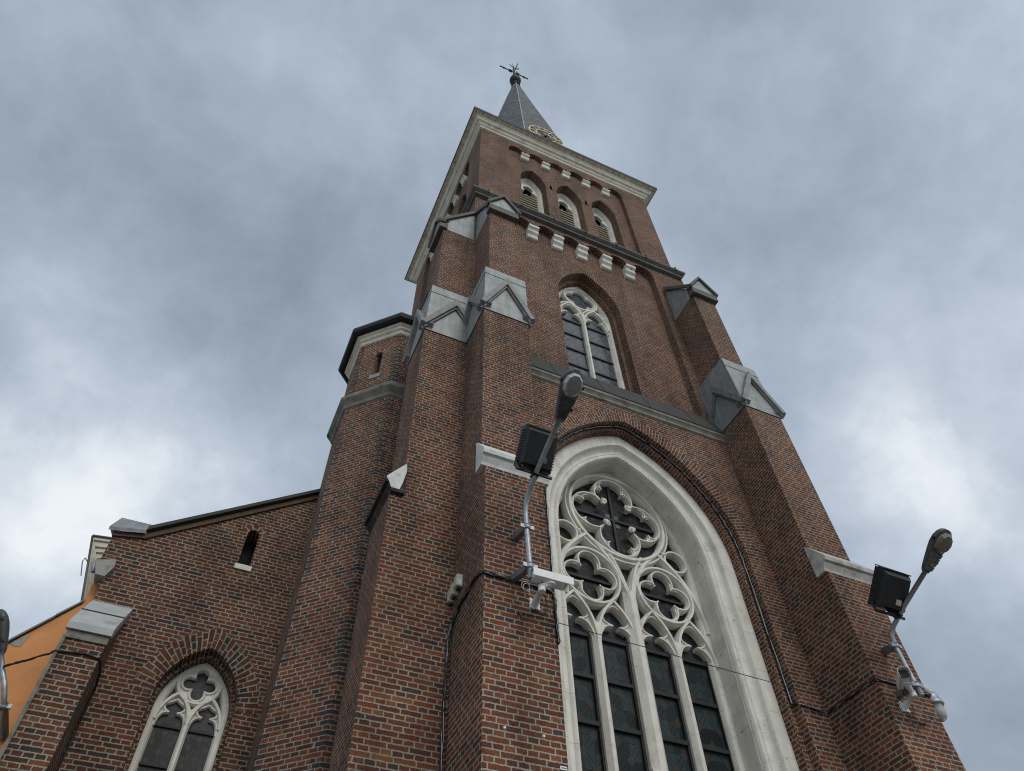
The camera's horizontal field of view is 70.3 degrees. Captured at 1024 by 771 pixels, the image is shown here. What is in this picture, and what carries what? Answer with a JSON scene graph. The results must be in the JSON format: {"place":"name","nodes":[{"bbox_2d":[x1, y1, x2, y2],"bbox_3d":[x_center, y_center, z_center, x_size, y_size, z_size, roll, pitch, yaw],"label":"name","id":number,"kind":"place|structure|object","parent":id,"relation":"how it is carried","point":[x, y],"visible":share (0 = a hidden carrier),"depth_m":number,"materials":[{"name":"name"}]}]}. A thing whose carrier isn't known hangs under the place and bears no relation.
{"place":"outdoors","nodes":[
{"label":"outdoors","id":0,"kind":"place"},
{"bbox_2d":[0,534,111,750],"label":"orange building","id":1,"kind":"structure","parent":0,"point":[45,636],"depth_m":9.23,"materials":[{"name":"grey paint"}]},
{"bbox_2d":[0,609,12,740],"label":"street lamp","id":2,"kind":"object","parent":1,"relation":"attached to","point":[5,706],"visible":1,"depth_m":8.35,"materials":[{"name":"metal"}]},
{"bbox_2d":[0,63,965,770],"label":"church","id":3,"kind":"structure","parent":0,"point":[304,631],"depth_m":10.62,"materials":[{"name":"brick"}]},
{"bbox_2d":[3,650,101,770],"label":"aisle cable","id":4,"kind":"object","parent":3,"relation":"attached to","point":[89,700],"visible":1,"depth_m":8.53,"materials":[{"name":"black plastic"}]},
{"bbox_2d":[128,663,228,770],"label":"aisle window","id":5,"kind":"structure","parent":3,"relation":"in","point":[183,730],"depth_m":9.47,"materials":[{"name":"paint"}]},
{"bbox_2d":[447,590,454,606],"bbox_3d":[-0.735,2.545,8.671,0.075,0.190,0.096,19,-56,-15],"label":"junction box","id":6,"kind":"object","parent":3,"relation":"attached to","point":[450,601],"visible":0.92,"depth_m":8.61,"materials":[{"name":"plastic"}]},
{"bbox_2d":[449,582,457,599],"bbox_3d":[-0.690,2.449,8.631,0.075,0.190,0.096,19,-56,-15],"label":"junction box","id":7,"kind":"object","parent":3,"relation":"attached to","point":[453,595],"visible":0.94,"depth_m":8.58,"materials":[{"name":"plastic"}]},
{"bbox_2d":[453,573,462,590],"bbox_3d":[-0.637,2.332,8.587,0.075,0.190,0.098,19,-56,-15],"label":"junction box","id":8,"kind":"object","parent":3,"relation":"attached to","point":[458,579],"visible":1,"depth_m":8.56,"materials":[{"name":"plastic"}]},
{"bbox_2d":[438,570,560,770],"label":"cable bundle","id":9,"kind":"object","parent":3,"relation":"attached to","point":[494,574],"visible":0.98,"depth_m":7.95,"materials":[{"name":"black plastic"}]},
{"bbox_2d":[510,369,583,582],"bbox_3d":[0.400,1.056,8.160,0.310,1.968,1.818,19,-56,-15],"label":"street lamp","id":10,"kind":"object","parent":3,"relation":"attached to","point":[571,387],"visible":1,"depth_m":8.38,"materials":[{"name":"metal"}]},
{"bbox_2d":[513,423,559,480],"bbox_3d":[0.299,0.808,8.727,0.470,0.666,0.424,19,-56,-15],"label":"floodlight","id":11,"kind":"object","parent":10,"relation":"attached to","point":[532,441],"visible":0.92,"depth_m":8.66,"materials":[{"name":"black metal"}]},
{"bbox_2d":[545,485,554,591],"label":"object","id":12,"kind":"object","parent":3,"relation":"attached to","point":[549,529],"visible":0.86,"depth_m":8.85,"materials":[{"name":"black plastic"}]},
{"bbox_2d":[529,567,573,614],"bbox_3d":[0.357,2.209,7.779,0.473,0.261,0.479,19,-56,-15],"label":"security camera","id":13,"kind":"object","parent":3,"relation":"attached to","point":[544,579],"visible":1,"depth_m":7.69,"materials":[{"name":"white plastic"}]},
{"bbox_2d":[558,287,624,388],"bbox_3d":[1.711,-0.952,16.575,1.498,5.049,0.135,19,-56,-15],"label":"middle window","id":14,"kind":"structure","parent":3,"relation":"in","point":[590,345],"depth_m":16.88,"materials":[{"name":"glass"}]},
{"bbox_2d":[547,436,799,770],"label":"great window","id":15,"kind":"structure","parent":3,"relation":"in","point":[648,567],"depth_m":10.79,"materials":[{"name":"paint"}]},
{"bbox_2d":[557,426,876,713],"bbox_3d":[2.426,2.357,11.421,4.355,5.131,0.993,7,-53,-7],"label":"arch cable","id":16,"kind":"object","parent":3,"relation":"attached to","point":[766,629],"visible":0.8,"depth_m":11.43,"materials":[{"name":"black plastic"}]},
{"bbox_2d":[517,611,926,725],"bbox_3d":[2.618,3.316,8.389,5.608,0.134,0.059,19,-56,-15],"label":"tension wire","id":17,"kind":"object","parent":3,"relation":"attached to","point":[520,615],"visible":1,"depth_m":8.27,"materials":[{"name":"black metal"}]},
{"bbox_2d":[872,677,930,728],"bbox_3d":[5.090,4.114,9.256,0.930,0.631,0.132,19,-56,-15],"label":"cable run","id":18,"kind":"object","parent":3,"relation":"attached to","point":[880,679],"visible":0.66,"depth_m":9.37,"materials":[{"name":"black plastic"}]},
{"bbox_2d":[896,666,917,716],"bbox_3d":[4.929,3.819,9.058,0.206,0.359,0.684,-11,-53,7],"label":"security camera","id":19,"kind":"object","parent":3,"relation":"attached to","point":[903,677],"visible":1,"depth_m":9.03,"materials":[{"name":"white plastic"}]},
{"bbox_2d":[881,528,952,697],"bbox_3d":[5.332,2.984,9.357,0.311,1.613,1.768,19,-56,-15],"label":"street lamp","id":20,"kind":"object","parent":3,"relation":"attached to","point":[940,542],"visible":1,"depth_m":9.49,"materials":[{"name":"metal"}]},
{"bbox_2d":[867,564,910,619],"bbox_3d":[5.069,2.779,9.715,0.510,0.634,0.482,19,-56,-15],"label":"floodlight","id":21,"kind":"object","parent":20,"relation":"attached to","point":[889,590],"visible":0.94,"depth_m":9.65,"materials":[{"name":"black metal"}]},
{"bbox_2d":[923,685,946,721],"bbox_3d":[5.581,4.229,9.703,0.384,0.490,0.236,19,-56,-15],"label":"dome camera","id":22,"kind":"object","parent":3,"relation":"attached to","point":[938,703],"visible":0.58,"depth_m":9.63,"materials":[{"name":"plastic"}]},
{"bbox_2d":[0,0,1023,770],"label":"sky","id":23,"kind":"structure","parent":0,"point":[203,203],"materials":[{"name":"grey"}]}
]}

